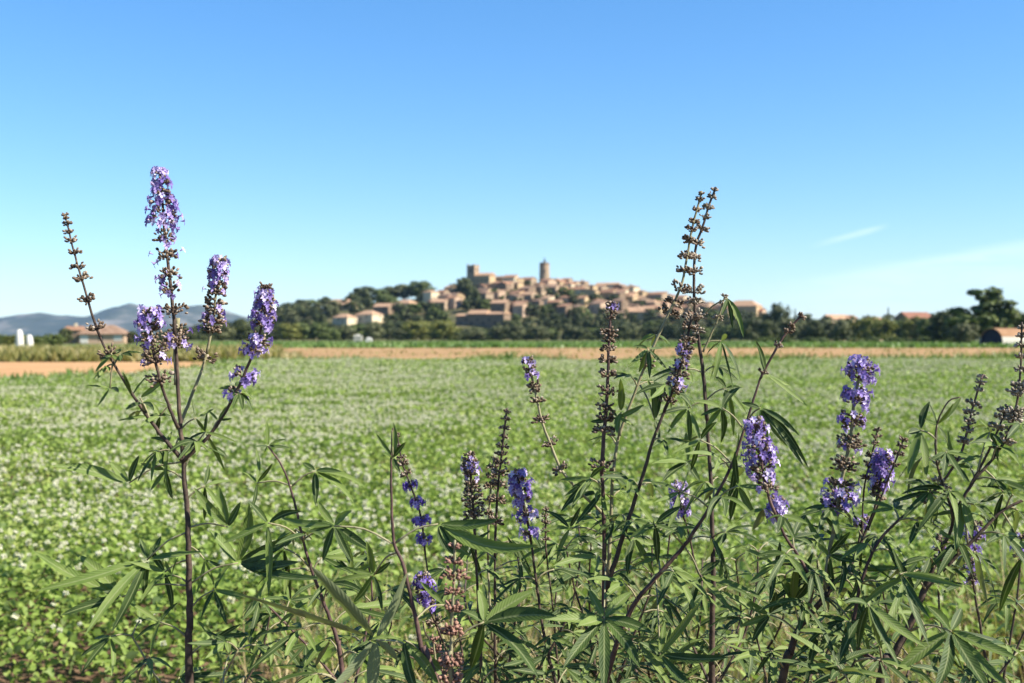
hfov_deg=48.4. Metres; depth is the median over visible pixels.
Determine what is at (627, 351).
scattered weeds
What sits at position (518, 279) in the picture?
village house
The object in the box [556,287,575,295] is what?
broadleaf tree
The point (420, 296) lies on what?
olive tree
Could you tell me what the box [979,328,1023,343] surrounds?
arched barn
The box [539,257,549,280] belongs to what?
round tower
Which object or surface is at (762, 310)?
village house
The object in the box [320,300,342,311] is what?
olive tree
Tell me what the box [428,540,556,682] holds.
seeding shrub
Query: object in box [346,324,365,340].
broadleaf tree
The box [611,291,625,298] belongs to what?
village house
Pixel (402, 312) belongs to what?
evergreen tree
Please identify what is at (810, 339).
bush
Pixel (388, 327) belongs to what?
evergreen tree
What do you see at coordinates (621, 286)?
village house
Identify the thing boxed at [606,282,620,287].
village house
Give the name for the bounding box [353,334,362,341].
field hut
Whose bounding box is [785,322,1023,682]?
flowering shrub
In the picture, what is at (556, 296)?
evergreen tree
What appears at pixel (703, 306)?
village house
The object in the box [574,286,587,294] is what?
village house
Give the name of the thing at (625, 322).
evergreen tree
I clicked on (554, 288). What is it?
village house
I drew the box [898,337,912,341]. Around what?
bush
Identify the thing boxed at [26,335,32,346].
white pillar
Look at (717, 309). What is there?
village house
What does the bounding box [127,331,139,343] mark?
evergreen tree
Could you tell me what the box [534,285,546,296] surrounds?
village house
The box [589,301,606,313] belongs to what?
village house
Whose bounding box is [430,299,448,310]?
village house
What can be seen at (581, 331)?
evergreen tree
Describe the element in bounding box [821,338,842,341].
bush
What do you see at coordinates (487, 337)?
broadleaf tree
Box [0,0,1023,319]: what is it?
sky
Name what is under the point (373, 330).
olive tree
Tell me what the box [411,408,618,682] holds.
flowering shrub
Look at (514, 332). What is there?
olive tree
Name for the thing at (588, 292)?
village house
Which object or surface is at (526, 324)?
olive tree
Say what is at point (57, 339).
bush
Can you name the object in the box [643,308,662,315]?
evergreen tree
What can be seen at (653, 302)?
village house
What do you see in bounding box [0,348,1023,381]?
margin weeds
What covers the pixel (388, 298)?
broadleaf tree
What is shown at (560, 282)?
village house
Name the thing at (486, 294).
village house
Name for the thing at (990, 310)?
tall tree
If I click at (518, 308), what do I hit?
village house
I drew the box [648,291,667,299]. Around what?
village house
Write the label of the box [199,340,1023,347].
verge grass
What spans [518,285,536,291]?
village house
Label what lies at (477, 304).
evergreen tree
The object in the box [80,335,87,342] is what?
door
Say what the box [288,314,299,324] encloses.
olive tree
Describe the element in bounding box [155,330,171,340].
olive tree
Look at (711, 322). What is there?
evergreen tree
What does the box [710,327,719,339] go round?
broadleaf tree
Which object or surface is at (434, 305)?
evergreen tree
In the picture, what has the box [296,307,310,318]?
evergreen tree
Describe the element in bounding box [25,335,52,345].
bush
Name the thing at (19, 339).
white pillar
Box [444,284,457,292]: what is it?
village house
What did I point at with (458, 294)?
village house
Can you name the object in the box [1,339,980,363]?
ground
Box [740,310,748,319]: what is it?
evergreen tree
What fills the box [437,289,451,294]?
village house
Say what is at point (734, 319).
evergreen tree
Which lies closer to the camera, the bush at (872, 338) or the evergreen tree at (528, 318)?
the bush at (872, 338)
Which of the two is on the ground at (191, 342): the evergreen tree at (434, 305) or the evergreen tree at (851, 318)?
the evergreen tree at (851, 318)
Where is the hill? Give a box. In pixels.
[48,296,978,340]
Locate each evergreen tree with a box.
[58,327,73,342]
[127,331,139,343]
[182,325,198,340]
[191,322,215,340]
[227,318,253,340]
[248,322,261,339]
[266,323,281,340]
[273,305,285,312]
[273,314,291,323]
[279,302,297,308]
[295,299,310,304]
[295,319,311,324]
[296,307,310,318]
[303,308,320,317]
[311,313,328,324]
[318,296,332,305]
[342,300,365,313]
[345,293,360,306]
[353,286,376,301]
[361,296,374,308]
[381,320,398,326]
[381,323,396,340]
[382,314,400,323]
[394,308,413,320]
[394,321,405,328]
[410,315,424,321]
[418,301,429,310]
[427,303,444,311]
[444,332,473,340]
[454,278,464,292]
[460,282,475,297]
[461,277,473,293]
[461,296,472,309]
[465,289,481,302]
[472,298,485,309]
[507,320,519,327]
[522,316,531,321]
[525,303,541,315]
[531,294,544,299]
[535,313,548,319]
[536,318,549,325]
[543,286,552,294]
[544,319,562,330]
[549,312,565,320]
[551,302,564,310]
[553,293,560,299]
[560,317,574,324]
[566,308,580,316]
[566,315,586,326]
[571,326,592,340]
[581,317,593,327]
[589,293,604,299]
[592,318,606,327]
[594,326,615,339]
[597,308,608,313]
[605,294,620,300]
[605,317,619,326]
[607,323,633,340]
[612,312,627,323]
[618,320,630,325]
[627,319,639,325]
[629,313,640,322]
[633,300,647,306]
[636,326,659,340]
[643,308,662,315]
[643,311,661,322]
[651,319,663,326]
[654,323,669,340]
[661,323,681,340]
[668,315,679,321]
[702,308,714,318]
[704,319,721,327]
[721,320,735,326]
[728,314,745,323]
[738,317,761,340]
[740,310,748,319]
[755,318,779,338]
[763,302,791,337]
[793,314,812,340]
[800,319,828,338]
[845,315,854,338]
[880,314,894,331]
[925,309,955,340]
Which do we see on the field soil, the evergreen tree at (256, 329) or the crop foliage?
the crop foliage
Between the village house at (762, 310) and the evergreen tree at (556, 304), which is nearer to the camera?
the evergreen tree at (556, 304)
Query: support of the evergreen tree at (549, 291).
on the hill
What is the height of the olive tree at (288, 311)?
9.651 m
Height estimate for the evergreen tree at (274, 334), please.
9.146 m
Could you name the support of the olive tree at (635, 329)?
on the ground at (191, 342)
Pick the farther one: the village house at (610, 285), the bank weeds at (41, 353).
the village house at (610, 285)
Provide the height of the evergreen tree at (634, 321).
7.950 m
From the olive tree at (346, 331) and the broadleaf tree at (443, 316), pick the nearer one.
the olive tree at (346, 331)
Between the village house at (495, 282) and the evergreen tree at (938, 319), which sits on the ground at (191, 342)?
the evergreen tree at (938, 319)
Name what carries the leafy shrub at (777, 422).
on the field soil
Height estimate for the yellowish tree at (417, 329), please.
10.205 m
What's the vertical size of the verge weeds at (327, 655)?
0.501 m
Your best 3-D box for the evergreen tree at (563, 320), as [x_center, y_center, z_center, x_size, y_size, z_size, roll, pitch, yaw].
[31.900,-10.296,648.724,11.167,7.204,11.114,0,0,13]
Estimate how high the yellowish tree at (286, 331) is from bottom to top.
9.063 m
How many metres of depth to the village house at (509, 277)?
790.27 m
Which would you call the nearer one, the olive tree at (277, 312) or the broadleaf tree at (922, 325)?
the broadleaf tree at (922, 325)
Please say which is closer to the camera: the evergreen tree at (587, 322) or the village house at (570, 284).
the evergreen tree at (587, 322)
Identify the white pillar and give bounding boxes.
[15,329,23,346]
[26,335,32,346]
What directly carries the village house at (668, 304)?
on the hill
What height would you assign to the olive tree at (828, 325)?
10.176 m
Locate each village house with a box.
[324,299,350,311]
[332,314,357,324]
[354,310,383,323]
[373,303,393,314]
[393,300,416,312]
[423,290,438,301]
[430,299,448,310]
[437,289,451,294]
[438,293,450,298]
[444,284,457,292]
[444,296,463,308]
[451,293,464,299]
[475,284,488,289]
[478,288,491,291]
[480,291,493,299]
[490,299,510,312]
[492,281,505,288]
[492,289,505,299]
[496,276,502,280]
[497,281,512,296]
[502,275,517,281]
[508,294,523,301]
[509,290,524,294]
[510,301,527,313]
[513,303,528,316]
[514,282,523,289]
[516,277,524,282]
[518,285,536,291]
[519,291,537,302]
[523,277,536,285]
[531,299,543,309]
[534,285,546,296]
[539,278,556,284]
[539,295,554,305]
[543,284,560,295]
[546,299,563,312]
[555,278,566,284]
[555,304,571,317]
[558,296,570,303]
[562,278,572,281]
[563,282,577,286]
[573,295,589,305]
[573,304,586,315]
[574,284,589,288]
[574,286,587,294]
[578,279,588,284]
[585,289,599,298]
[589,284,597,289]
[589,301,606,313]
[598,285,609,294]
[599,289,616,299]
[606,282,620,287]
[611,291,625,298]
[613,284,629,291]
[613,298,628,310]
[626,292,637,295]
[626,294,637,302]
[626,307,654,320]
[628,284,640,291]
[629,303,640,306]
[637,290,647,295]
[645,300,661,306]
[646,305,662,312]
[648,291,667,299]
[650,314,665,319]
[659,301,670,307]
[678,295,687,299]
[681,305,692,312]
[699,304,712,312]
[700,302,714,305]
[713,306,728,314]
[733,300,762,316]
[758,308,766,315]
[822,314,847,340]
[893,312,930,340]
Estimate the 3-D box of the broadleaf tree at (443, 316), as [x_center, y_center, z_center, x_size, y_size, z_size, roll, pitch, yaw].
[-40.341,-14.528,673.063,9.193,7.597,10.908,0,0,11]
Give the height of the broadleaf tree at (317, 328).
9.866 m
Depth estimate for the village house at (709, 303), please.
758.54 m
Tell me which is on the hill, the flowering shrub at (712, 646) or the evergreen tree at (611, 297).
the evergreen tree at (611, 297)
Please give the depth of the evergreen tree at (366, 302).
753.06 m
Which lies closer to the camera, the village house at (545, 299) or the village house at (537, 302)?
the village house at (537, 302)
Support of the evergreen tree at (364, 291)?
on the hill
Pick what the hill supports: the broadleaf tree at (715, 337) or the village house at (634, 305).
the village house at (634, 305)
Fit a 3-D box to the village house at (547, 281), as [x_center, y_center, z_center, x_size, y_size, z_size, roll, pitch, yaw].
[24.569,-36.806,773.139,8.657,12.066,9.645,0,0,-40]
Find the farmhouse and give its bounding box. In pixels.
[63,323,130,343]
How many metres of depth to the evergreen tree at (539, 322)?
645.24 m
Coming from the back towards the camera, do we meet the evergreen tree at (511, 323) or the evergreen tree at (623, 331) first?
the evergreen tree at (511, 323)
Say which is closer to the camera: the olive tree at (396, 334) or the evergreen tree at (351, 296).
the olive tree at (396, 334)
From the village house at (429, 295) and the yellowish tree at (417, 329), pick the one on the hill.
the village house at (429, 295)
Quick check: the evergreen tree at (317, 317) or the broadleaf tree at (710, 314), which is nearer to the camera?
the evergreen tree at (317, 317)
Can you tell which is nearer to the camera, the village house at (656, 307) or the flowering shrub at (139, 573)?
the flowering shrub at (139, 573)
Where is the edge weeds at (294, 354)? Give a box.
[212,350,305,358]
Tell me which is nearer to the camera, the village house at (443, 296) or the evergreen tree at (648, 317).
the evergreen tree at (648, 317)
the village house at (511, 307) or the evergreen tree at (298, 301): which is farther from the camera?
the evergreen tree at (298, 301)
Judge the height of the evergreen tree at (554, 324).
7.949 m
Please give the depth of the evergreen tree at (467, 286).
738.61 m
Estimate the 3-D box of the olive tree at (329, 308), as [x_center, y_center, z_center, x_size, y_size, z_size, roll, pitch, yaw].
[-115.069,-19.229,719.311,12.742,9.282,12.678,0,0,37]
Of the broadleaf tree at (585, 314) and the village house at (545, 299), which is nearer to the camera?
the broadleaf tree at (585, 314)
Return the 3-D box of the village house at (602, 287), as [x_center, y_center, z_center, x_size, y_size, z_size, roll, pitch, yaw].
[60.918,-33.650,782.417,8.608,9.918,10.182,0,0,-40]
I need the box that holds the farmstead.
[455,309,510,327]
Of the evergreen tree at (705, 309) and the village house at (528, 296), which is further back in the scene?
the village house at (528, 296)
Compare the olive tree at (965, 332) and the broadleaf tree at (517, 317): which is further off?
the broadleaf tree at (517, 317)
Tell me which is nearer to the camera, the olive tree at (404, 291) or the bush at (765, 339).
the bush at (765, 339)
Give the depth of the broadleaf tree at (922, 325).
343.85 m
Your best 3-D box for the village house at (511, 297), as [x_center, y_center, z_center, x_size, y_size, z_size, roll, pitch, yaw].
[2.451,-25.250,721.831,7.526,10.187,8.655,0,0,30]
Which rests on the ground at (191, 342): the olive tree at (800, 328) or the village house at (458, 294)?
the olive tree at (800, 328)
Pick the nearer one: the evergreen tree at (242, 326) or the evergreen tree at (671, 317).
the evergreen tree at (242, 326)
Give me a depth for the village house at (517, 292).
738.11 m
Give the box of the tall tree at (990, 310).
[944,286,1023,338]
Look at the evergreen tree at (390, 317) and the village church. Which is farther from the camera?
the village church
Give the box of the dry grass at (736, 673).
[222,528,1023,682]
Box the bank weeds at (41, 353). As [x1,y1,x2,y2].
[0,341,291,361]
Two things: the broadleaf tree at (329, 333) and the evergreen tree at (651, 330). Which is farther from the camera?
the evergreen tree at (651, 330)
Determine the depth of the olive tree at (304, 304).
754.81 m
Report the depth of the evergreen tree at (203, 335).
418.52 m
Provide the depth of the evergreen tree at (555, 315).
661.49 m
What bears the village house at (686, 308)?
on the hill
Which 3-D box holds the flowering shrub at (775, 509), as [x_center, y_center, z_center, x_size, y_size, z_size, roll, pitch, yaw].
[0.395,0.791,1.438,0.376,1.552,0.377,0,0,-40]
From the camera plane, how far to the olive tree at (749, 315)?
719.57 m
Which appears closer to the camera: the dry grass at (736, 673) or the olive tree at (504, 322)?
the dry grass at (736, 673)
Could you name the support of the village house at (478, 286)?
on the hill
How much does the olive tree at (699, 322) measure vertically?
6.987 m
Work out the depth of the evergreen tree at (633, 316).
669.91 m
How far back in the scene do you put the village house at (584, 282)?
784.09 m
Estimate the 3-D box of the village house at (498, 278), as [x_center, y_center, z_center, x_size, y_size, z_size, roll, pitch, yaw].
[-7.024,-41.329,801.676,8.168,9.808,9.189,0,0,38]
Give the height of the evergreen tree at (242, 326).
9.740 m
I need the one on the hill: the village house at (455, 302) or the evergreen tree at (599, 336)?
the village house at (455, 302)
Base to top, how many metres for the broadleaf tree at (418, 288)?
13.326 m
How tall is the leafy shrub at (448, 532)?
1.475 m
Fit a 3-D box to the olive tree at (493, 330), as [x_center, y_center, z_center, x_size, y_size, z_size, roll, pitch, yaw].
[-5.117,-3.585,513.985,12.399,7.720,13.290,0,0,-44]
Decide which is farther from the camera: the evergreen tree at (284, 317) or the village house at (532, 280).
the village house at (532, 280)
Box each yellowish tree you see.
[273,322,302,340]
[400,320,432,340]
[418,321,435,340]
[428,319,461,340]
[847,318,863,338]
[857,315,884,339]
[871,319,898,340]
[896,316,921,338]
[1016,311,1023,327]
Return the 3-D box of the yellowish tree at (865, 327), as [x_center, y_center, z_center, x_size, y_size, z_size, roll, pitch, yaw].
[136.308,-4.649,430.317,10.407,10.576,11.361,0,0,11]
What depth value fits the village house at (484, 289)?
749.22 m
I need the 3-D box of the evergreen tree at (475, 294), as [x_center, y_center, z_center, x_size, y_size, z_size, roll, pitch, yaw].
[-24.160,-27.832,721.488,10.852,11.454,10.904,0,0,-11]
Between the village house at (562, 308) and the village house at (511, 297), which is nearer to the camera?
the village house at (562, 308)
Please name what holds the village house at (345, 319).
on the hill
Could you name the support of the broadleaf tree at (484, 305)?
on the hill
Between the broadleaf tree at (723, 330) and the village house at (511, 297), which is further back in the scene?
the village house at (511, 297)
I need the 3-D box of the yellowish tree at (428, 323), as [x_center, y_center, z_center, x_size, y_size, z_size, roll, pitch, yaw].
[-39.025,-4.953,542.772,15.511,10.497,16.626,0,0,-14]
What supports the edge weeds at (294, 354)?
on the ground at (191, 342)
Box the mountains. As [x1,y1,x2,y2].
[0,303,250,336]
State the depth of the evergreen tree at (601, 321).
639.29 m
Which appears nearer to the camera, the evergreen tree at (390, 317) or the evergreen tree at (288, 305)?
the evergreen tree at (390, 317)
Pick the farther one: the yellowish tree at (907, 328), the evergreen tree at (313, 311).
the evergreen tree at (313, 311)
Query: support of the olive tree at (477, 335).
on the ground at (191, 342)
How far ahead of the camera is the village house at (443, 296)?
749.72 m
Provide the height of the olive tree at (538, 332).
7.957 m
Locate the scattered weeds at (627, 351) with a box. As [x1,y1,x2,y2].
[286,346,1023,359]
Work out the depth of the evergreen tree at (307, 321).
665.79 m
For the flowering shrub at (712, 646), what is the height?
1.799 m
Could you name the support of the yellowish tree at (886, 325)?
on the ground at (191, 342)
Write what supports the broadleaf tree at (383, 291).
on the hill
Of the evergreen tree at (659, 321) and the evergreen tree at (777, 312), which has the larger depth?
the evergreen tree at (659, 321)
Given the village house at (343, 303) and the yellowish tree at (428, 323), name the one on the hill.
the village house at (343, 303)
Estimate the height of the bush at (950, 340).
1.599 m
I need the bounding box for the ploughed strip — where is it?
[0,362,202,376]
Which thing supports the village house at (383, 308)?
on the hill
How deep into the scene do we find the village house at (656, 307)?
702.22 m
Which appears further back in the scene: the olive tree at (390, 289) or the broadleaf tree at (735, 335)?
the olive tree at (390, 289)
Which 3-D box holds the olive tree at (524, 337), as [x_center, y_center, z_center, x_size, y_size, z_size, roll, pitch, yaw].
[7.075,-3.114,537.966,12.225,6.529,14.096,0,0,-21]
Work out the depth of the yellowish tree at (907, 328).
436.31 m
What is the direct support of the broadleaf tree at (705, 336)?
on the ground at (191, 342)
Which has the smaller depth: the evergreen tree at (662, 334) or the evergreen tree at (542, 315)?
the evergreen tree at (662, 334)
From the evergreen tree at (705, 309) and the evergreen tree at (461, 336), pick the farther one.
the evergreen tree at (705, 309)
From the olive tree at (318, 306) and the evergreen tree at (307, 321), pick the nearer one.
the evergreen tree at (307, 321)
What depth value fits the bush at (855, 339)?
344.74 m
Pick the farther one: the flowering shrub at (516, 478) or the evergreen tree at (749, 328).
the evergreen tree at (749, 328)
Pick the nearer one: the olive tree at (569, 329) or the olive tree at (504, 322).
the olive tree at (569, 329)
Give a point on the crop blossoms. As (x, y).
(366, 431)
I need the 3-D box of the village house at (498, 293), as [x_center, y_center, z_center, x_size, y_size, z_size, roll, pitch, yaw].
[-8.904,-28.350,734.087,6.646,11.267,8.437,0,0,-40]
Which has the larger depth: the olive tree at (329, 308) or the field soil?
the olive tree at (329, 308)
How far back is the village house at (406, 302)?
727.34 m
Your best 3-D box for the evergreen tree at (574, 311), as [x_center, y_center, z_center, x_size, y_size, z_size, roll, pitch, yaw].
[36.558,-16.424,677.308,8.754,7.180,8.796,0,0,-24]
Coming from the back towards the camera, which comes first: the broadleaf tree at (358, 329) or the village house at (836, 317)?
the village house at (836, 317)
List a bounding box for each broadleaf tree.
[292,322,313,340]
[307,299,320,308]
[309,321,327,340]
[318,327,342,340]
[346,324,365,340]
[370,288,389,300]
[374,294,386,303]
[380,295,398,303]
[404,303,425,315]
[407,280,436,296]
[423,307,440,320]
[436,311,450,320]
[478,330,494,340]
[479,300,489,309]
[511,314,521,321]
[536,304,554,313]
[544,328,560,340]
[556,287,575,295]
[576,306,590,315]
[580,312,593,317]
[586,327,599,340]
[641,321,658,330]
[687,326,714,340]
[705,310,728,321]
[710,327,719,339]
[716,325,738,340]
[728,324,749,340]
[888,320,904,337]
[913,317,941,341]
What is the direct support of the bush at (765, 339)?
on the ground at (191, 342)
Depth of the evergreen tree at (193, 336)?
398.38 m
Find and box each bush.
[0,335,5,344]
[2,335,25,344]
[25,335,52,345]
[44,333,67,346]
[753,336,775,342]
[776,338,792,342]
[795,337,819,341]
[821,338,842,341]
[845,338,864,341]
[863,336,881,341]
[882,337,900,341]
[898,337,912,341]
[909,336,936,342]
[945,338,960,342]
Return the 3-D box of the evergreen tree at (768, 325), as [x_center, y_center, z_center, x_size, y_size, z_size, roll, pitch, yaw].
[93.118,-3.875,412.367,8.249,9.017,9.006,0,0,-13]
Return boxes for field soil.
[0,393,1023,682]
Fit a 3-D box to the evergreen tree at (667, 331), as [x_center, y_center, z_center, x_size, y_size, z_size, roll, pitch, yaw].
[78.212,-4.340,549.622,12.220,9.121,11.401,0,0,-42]
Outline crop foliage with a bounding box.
[0,357,1023,682]
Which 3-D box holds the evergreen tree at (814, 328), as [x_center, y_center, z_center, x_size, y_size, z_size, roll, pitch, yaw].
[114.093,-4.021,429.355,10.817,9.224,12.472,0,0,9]
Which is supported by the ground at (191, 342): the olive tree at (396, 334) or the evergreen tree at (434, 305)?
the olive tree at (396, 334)
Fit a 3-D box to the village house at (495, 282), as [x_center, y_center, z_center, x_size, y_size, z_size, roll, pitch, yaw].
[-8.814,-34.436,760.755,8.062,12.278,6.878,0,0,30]
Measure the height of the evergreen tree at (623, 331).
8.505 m
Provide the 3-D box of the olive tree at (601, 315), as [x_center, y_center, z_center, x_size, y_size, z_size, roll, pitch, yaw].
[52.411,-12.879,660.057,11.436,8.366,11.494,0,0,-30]
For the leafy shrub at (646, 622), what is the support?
on the field soil
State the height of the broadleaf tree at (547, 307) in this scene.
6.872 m
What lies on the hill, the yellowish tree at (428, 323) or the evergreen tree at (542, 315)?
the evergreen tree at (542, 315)
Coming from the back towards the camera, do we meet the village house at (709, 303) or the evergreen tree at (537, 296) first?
the village house at (709, 303)
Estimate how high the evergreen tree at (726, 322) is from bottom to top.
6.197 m
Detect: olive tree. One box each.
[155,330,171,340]
[212,322,237,340]
[275,308,283,316]
[278,308,298,320]
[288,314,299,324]
[295,301,311,311]
[314,303,323,311]
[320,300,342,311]
[321,304,338,317]
[334,325,356,340]
[361,320,386,340]
[381,286,400,299]
[389,327,408,340]
[391,284,413,299]
[391,301,407,312]
[413,294,423,301]
[460,329,486,340]
[486,326,510,340]
[495,319,508,327]
[499,325,527,340]
[519,328,530,340]
[521,320,533,327]
[525,325,551,340]
[559,323,576,340]
[564,294,579,303]
[594,312,608,324]
[625,323,641,340]
[672,325,693,339]
[692,320,704,326]
[743,312,756,319]
[776,317,799,339]
[793,319,805,340]
[819,318,837,338]
[830,318,852,340]
[950,323,979,342]
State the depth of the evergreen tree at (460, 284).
770.15 m
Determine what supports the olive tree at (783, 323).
on the ground at (191, 342)
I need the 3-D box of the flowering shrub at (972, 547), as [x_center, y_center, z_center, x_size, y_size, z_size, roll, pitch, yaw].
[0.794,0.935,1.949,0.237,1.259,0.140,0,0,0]
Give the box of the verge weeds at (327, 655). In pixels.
[274,560,1023,682]
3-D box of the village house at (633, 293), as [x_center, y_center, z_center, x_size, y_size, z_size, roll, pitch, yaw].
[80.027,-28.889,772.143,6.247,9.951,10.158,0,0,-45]
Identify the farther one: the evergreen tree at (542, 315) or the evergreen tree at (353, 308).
the evergreen tree at (353, 308)
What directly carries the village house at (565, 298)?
on the hill
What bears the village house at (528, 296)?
on the hill
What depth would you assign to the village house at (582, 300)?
721.79 m
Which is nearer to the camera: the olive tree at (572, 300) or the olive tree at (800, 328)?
the olive tree at (800, 328)
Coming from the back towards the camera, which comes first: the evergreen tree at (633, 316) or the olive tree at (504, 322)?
the evergreen tree at (633, 316)
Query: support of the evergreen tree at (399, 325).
on the hill
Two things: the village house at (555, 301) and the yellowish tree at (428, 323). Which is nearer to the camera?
the yellowish tree at (428, 323)
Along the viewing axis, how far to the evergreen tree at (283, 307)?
762.23 m
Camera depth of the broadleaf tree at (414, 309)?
709.78 m
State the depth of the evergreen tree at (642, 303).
727.88 m
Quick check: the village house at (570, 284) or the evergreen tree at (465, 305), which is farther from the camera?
the village house at (570, 284)
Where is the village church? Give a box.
[467,264,495,285]
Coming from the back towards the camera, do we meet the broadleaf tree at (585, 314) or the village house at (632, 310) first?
the village house at (632, 310)
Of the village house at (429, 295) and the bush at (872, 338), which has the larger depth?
the village house at (429, 295)
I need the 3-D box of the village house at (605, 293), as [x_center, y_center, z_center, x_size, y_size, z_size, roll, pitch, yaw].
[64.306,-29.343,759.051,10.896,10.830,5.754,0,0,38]
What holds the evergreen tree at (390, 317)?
on the hill
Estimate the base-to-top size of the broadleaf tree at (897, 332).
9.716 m
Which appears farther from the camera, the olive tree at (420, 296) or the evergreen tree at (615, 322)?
the olive tree at (420, 296)
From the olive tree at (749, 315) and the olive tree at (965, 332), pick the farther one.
the olive tree at (749, 315)
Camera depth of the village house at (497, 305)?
689.95 m
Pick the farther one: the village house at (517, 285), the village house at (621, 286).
the village house at (621, 286)
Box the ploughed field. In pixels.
[284,348,1019,359]
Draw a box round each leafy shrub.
[224,422,423,682]
[239,423,537,682]
[361,512,911,682]
[544,312,807,682]
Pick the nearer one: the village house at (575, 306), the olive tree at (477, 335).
the olive tree at (477, 335)
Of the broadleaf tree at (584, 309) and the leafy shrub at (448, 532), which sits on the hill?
the broadleaf tree at (584, 309)
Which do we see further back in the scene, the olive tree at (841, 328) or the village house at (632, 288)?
the village house at (632, 288)
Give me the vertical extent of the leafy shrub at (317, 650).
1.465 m
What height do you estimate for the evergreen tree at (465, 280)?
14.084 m
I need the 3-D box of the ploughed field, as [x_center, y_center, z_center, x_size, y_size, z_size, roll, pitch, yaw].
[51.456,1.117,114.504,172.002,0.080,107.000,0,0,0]
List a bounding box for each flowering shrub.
[32,166,330,682]
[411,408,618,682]
[521,191,705,682]
[636,187,791,682]
[708,354,932,682]
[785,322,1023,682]
[911,520,1023,682]
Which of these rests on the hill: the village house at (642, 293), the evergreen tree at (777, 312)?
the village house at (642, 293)
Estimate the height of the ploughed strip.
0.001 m
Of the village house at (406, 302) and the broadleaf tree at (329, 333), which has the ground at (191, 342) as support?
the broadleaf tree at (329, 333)
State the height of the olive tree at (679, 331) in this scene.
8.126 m
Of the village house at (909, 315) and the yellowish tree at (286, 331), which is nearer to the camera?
the village house at (909, 315)
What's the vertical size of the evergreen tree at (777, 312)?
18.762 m
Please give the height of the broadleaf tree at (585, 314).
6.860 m
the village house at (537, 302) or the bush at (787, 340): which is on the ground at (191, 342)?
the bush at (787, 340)
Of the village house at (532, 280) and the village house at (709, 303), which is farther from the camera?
the village house at (532, 280)
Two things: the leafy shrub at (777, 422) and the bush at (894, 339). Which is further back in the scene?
the bush at (894, 339)
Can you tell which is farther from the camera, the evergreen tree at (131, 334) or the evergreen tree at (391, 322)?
the evergreen tree at (391, 322)
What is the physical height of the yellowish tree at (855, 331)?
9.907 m
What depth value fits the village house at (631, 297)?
752.62 m
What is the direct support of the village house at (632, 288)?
on the hill
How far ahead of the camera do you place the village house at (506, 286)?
755.39 m
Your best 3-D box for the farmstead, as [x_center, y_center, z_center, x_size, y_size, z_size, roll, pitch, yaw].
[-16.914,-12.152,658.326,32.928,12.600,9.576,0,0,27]
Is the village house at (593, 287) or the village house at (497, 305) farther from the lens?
the village house at (593, 287)
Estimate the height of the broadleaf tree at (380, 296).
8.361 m
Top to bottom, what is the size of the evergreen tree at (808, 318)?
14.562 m
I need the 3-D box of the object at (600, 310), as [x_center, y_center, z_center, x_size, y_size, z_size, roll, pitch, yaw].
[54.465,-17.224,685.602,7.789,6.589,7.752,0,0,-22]
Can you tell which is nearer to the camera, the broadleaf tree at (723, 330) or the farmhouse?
the farmhouse
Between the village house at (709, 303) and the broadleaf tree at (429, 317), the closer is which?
the broadleaf tree at (429, 317)
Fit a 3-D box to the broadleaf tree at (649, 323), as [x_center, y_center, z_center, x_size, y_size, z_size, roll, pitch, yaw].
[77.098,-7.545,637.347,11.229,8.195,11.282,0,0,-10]
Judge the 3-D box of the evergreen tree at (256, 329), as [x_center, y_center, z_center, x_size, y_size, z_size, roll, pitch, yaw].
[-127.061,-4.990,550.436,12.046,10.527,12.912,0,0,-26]
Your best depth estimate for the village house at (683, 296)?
780.46 m
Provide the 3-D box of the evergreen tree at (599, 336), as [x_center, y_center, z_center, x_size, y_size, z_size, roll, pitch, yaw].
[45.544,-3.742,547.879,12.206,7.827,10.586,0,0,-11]
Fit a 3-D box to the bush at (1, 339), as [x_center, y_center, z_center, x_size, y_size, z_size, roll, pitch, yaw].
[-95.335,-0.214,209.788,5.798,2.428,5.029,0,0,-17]
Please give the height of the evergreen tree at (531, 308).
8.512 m
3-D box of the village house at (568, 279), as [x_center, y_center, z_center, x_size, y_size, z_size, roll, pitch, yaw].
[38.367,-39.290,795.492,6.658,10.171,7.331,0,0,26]
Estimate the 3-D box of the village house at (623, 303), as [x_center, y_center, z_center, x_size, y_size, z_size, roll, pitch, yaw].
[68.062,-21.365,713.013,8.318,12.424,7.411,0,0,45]
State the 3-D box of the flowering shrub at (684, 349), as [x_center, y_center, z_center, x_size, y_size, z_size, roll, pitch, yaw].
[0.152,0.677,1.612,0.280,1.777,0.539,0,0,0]
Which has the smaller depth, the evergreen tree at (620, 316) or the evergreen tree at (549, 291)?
the evergreen tree at (620, 316)
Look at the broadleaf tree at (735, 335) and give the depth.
530.20 m
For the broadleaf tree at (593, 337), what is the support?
on the ground at (191, 342)
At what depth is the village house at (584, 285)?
761.90 m
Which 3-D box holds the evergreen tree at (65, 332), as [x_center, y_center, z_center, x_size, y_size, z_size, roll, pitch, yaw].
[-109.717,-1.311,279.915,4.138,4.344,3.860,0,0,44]
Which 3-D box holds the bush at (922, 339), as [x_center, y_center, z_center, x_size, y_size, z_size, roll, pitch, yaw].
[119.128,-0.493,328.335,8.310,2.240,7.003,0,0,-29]
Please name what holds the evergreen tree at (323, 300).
on the hill
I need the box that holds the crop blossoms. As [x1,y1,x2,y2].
[0,357,1023,645]
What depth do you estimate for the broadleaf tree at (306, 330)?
520.56 m
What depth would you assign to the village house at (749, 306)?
768.48 m

